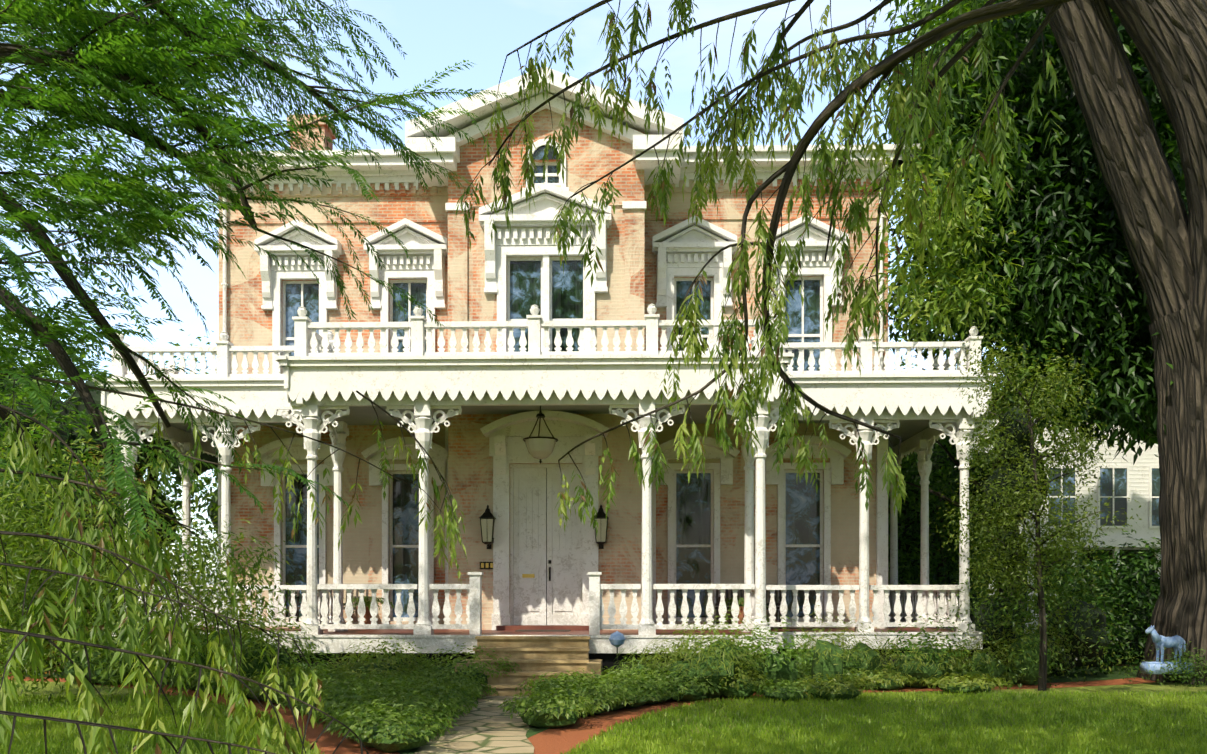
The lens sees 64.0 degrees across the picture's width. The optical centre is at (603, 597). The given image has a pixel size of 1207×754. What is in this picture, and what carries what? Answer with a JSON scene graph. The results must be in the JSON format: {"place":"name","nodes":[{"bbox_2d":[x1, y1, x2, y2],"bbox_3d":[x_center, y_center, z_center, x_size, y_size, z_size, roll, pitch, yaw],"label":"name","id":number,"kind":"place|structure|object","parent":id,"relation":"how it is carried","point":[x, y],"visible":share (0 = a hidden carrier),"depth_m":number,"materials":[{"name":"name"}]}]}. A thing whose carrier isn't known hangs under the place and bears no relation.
{"place":"outdoors","nodes":[
{"label":"outdoors","id":0,"kind":"place"},
{"bbox_2d":[0,372,467,753],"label":"spray","id":1,"kind":"object","parent":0,"point":[92,709],"depth_m":6.94,"materials":[{"name":"green plant"}]},
{"bbox_2d":[0,0,520,588],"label":"tree","id":2,"kind":"object","parent":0,"point":[130,44],"depth_m":9.17,"materials":[{"name":"green plant"}]},
{"bbox_2d":[0,0,1005,597],"label":"sky","id":3,"kind":"structure","parent":0,"point":[434,35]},
{"bbox_2d":[92,67,999,695],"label":"house","id":4,"kind":"structure","parent":0,"point":[312,381],"depth_m":20.65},
{"bbox_2d":[480,562,492,568],"bbox_3d":[-2.487,-0.681,20.651,0.320,0.160,0.031,0,0,1],"label":"house number plate","id":5,"kind":"object","parent":4,"relation":"attached to","point":[486,565],"visible":0.85,"depth_m":20.64,"materials":[{"name":"metal"}]},
{"bbox_2d":[479,505,495,548],"bbox_3d":[-2.451,-1.496,20.486,0.320,0.930,0.360,0,0,1],"label":"wall lantern","id":6,"kind":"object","parent":4,"relation":"attached to","point":[487,518],"depth_m":20.36,"materials":[{"name":"black metal"}]},
{"bbox_2d":[522,574,534,577],"bbox_3d":[-1.614,-0.461,20.782,0.260,0.080,0.020,0,0,1],"label":"mail slot","id":7,"kind":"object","parent":4,"relation":"attached to","point":[528,575],"visible":1,"depth_m":20.77,"materials":[{"name":"gold metal"}]},
{"bbox_2d":[523,406,557,463],"bbox_3d":[-1.258,-3.296,19.288,0.711,1.250,0.711,0,0,1],"label":"pendant lantern","id":8,"kind":"object","parent":4,"relation":"hanging from","point":[540,448],"visible":0.96,"depth_m":19.10,"materials":[{"name":"white glass"}]},
{"bbox_2d":[142,625,954,634],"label":"house floor","id":9,"kind":"structure","parent":4,"relation":"attached to","point":[512,629],"depth_m":19.76,"materials":[{"name":"red wood"}]},
{"bbox_2d":[287,590,322,628],"bbox_3d":[-6.609,0.219,21.509,0.650,0.960,0.641,0,0,1],"label":"porch chair","id":10,"kind":"object","parent":9,"relation":"on","point":[297,604],"visible":0.27,"depth_m":21.66,"materials":[{"name":"wicker"}]},
{"bbox_2d":[343,589,368,623],"bbox_3d":[-5.609,0.219,21.485,0.650,0.960,0.641,0,0,1],"label":"porch chair","id":11,"kind":"object","parent":9,"relation":"on","point":[357,591],"visible":0.21,"depth_m":21.72,"materials":[{"name":"wicker"}]},
{"bbox_2d":[357,606,371,629],"bbox_3d":[-5.122,0.448,20.928,0.460,0.498,0.460,0,0,1],"label":"flower pot","id":12,"kind":"object","parent":9,"relation":"on","point":[367,616],"visible":0.19,"depth_m":20.76,"materials":[{"name":"ceramic"}]},
{"bbox_2d":[344,596,768,613],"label":"potted plants","id":13,"kind":"object","parent":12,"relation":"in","point":[740,602],"visible":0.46,"depth_m":20.81,"materials":[{"name":"green plant"}]},
{"bbox_2d":[515,630,570,631],"bbox_3d":[-1.243,0.688,19.963,1.100,0.018,0.650,0,0,1],"label":"door mat","id":14,"kind":"object","parent":9,"relation":"on","point":[542,630],"depth_m":19.75,"materials":[{"name":"wicker"}]},
{"bbox_2d":[737,606,743,623],"bbox_3d":[3.079,0.448,20.838,0.460,0.498,0.460,0,0,1],"label":"flower pot","id":15,"kind":"object","parent":9,"relation":"on","point":[740,616],"visible":0.17,"depth_m":20.70,"materials":[{"name":"ceramic"}]},
{"bbox_2d":[715,589,785,628],"bbox_3d":[3.240,0.219,21.330,1.500,0.960,0.641,0,0,1],"label":"porch bench","id":16,"kind":"object","parent":9,"relation":"on","point":[717,603],"visible":0.25,"depth_m":21.54,"materials":[{"name":"wicker"}]},
{"bbox_2d":[219,165,886,369],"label":"downspouts","id":17,"kind":"object","parent":4,"relation":"attached to","point":[224,284],"visible":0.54,"depth_m":21.92,"materials":[{"name":"white paint"}]},
{"bbox_2d":[594,505,608,548],"bbox_3d":[-0.052,-1.496,20.430,0.320,0.930,0.360,0,0,1],"label":"wall lantern","id":18,"kind":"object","parent":4,"relation":"attached to","point":[602,527],"depth_m":20.30,"materials":[{"name":"black metal"}]},
{"bbox_2d":[170,405,934,449],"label":"house ceiling","id":19,"kind":"structure","parent":0,"point":[367,415],"depth_m":20.83,"materials":[{"name":"white wood"}]},
{"bbox_2d":[169,648,978,673],"bbox_3d":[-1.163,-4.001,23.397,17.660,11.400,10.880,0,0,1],"label":"porch foundation","id":20,"kind":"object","parent":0,"point":[607,660],"depth_m":18.10,"materials":[{"name":"red brick"}]},
{"bbox_2d":[0,689,1206,753],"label":"lawn grass","id":21,"kind":"structure","parent":0,"point":[967,744],"depth_m":12.27,"materials":[{"name":"green plant"}]},
{"bbox_2d":[1,598,1206,753],"bbox_3d":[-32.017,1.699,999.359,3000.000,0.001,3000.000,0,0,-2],"label":"ground grass","id":22,"kind":"structure","parent":0,"point":[51,688],"depth_m":15.30,"materials":[{"name":"green plant"}]},
{"bbox_2d":[0,290,1037,678],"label":"trees","id":23,"kind":"object","parent":22,"relation":"on","point":[938,484],"depth_m":28.59,"materials":[{"name":"green plant"}]},
{"bbox_2d":[0,415,1069,744],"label":"shrub leaves","id":24,"kind":"object","parent":22,"relation":"on","point":[354,701],"visible":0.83,"depth_m":15.49,"materials":[{"name":"green plant"}]},
{"bbox_2d":[0,665,1160,753],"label":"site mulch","id":25,"kind":"object","parent":22,"relation":"on","point":[554,740],"visible":0.06,"depth_m":13.18,"materials":[{"name":"brown soil"}]},
{"bbox_2d":[64,632,1050,752],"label":"shrub","id":26,"kind":"object","parent":25,"relation":"on","point":[825,666],"visible":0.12,"depth_m":16.69,"materials":[{"name":"green plant"}]},
{"bbox_2d":[26,666,1137,753],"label":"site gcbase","id":27,"kind":"object","parent":25,"relation":"on","point":[534,730],"visible":0.05,"depth_m":20.61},
{"bbox_2d":[414,696,533,753],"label":"walkway","id":28,"kind":"structure","parent":27,"relation":"on","point":[486,726],"depth_m":11.86,"materials":[{"name":"beige stone"}]},
{"bbox_2d":[609,631,624,668],"bbox_3d":[0.244,1.149,17.253,0.300,1.100,0.300,0,0,-2],"label":"gazing ball","id":29,"kind":"object","parent":27,"relation":"on","point":[617,639],"visible":0.9,"depth_m":17.16,"materials":[{"name":"glass"}]},
{"bbox_2d":[0,0,1177,675],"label":"shrub foliage","id":30,"kind":"object","parent":22,"relation":"on","point":[1078,616],"visible":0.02,"depth_m":23.41,"materials":[{"name":"green plant"}]},
{"bbox_2d":[455,0,1206,684],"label":"willow tree","id":31,"kind":"object","parent":22,"relation":"on","point":[1164,236],"depth_m":9.49,"materials":[{"name":"green plant"}]},
{"bbox_2d":[850,0,1187,606],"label":"tree","id":32,"kind":"object","parent":22,"relation":"on","point":[1096,302],"depth_m":20.91,"materials":[{"name":"green plant"}]},
{"bbox_2d":[954,408,1160,633],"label":"white neighbour house","id":33,"kind":"structure","parent":22,"relation":"on","point":[1139,480],"depth_m":38.55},
{"bbox_2d":[1048,468,1159,525],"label":"windows","id":34,"kind":"structure","parent":33,"relation":"attached to","point":[1120,482],"depth_m":38.53,"materials":[{"name":"grey glass"}]},
{"bbox_2d":[928,318,1206,690],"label":"tree","id":35,"kind":"object","parent":22,"relation":"on","point":[1064,593],"depth_m":17.65,"materials":[{"name":"green plant"}]},
{"bbox_2d":[1140,625,1193,673],"bbox_3d":[10.987,1.011,18.834,0.935,0.944,0.330,0,0,-10],"label":"animal statue","id":36,"kind":"object","parent":22,"relation":"on","point":[1175,642],"visible":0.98,"depth_m":18.74,"materials":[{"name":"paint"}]},
{"bbox_2d":[1023,550,1154,613],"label":"hedge","id":37,"kind":"object","parent":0,"point":[1120,556],"depth_m":40.67,"materials":[{"name":"green plant"}]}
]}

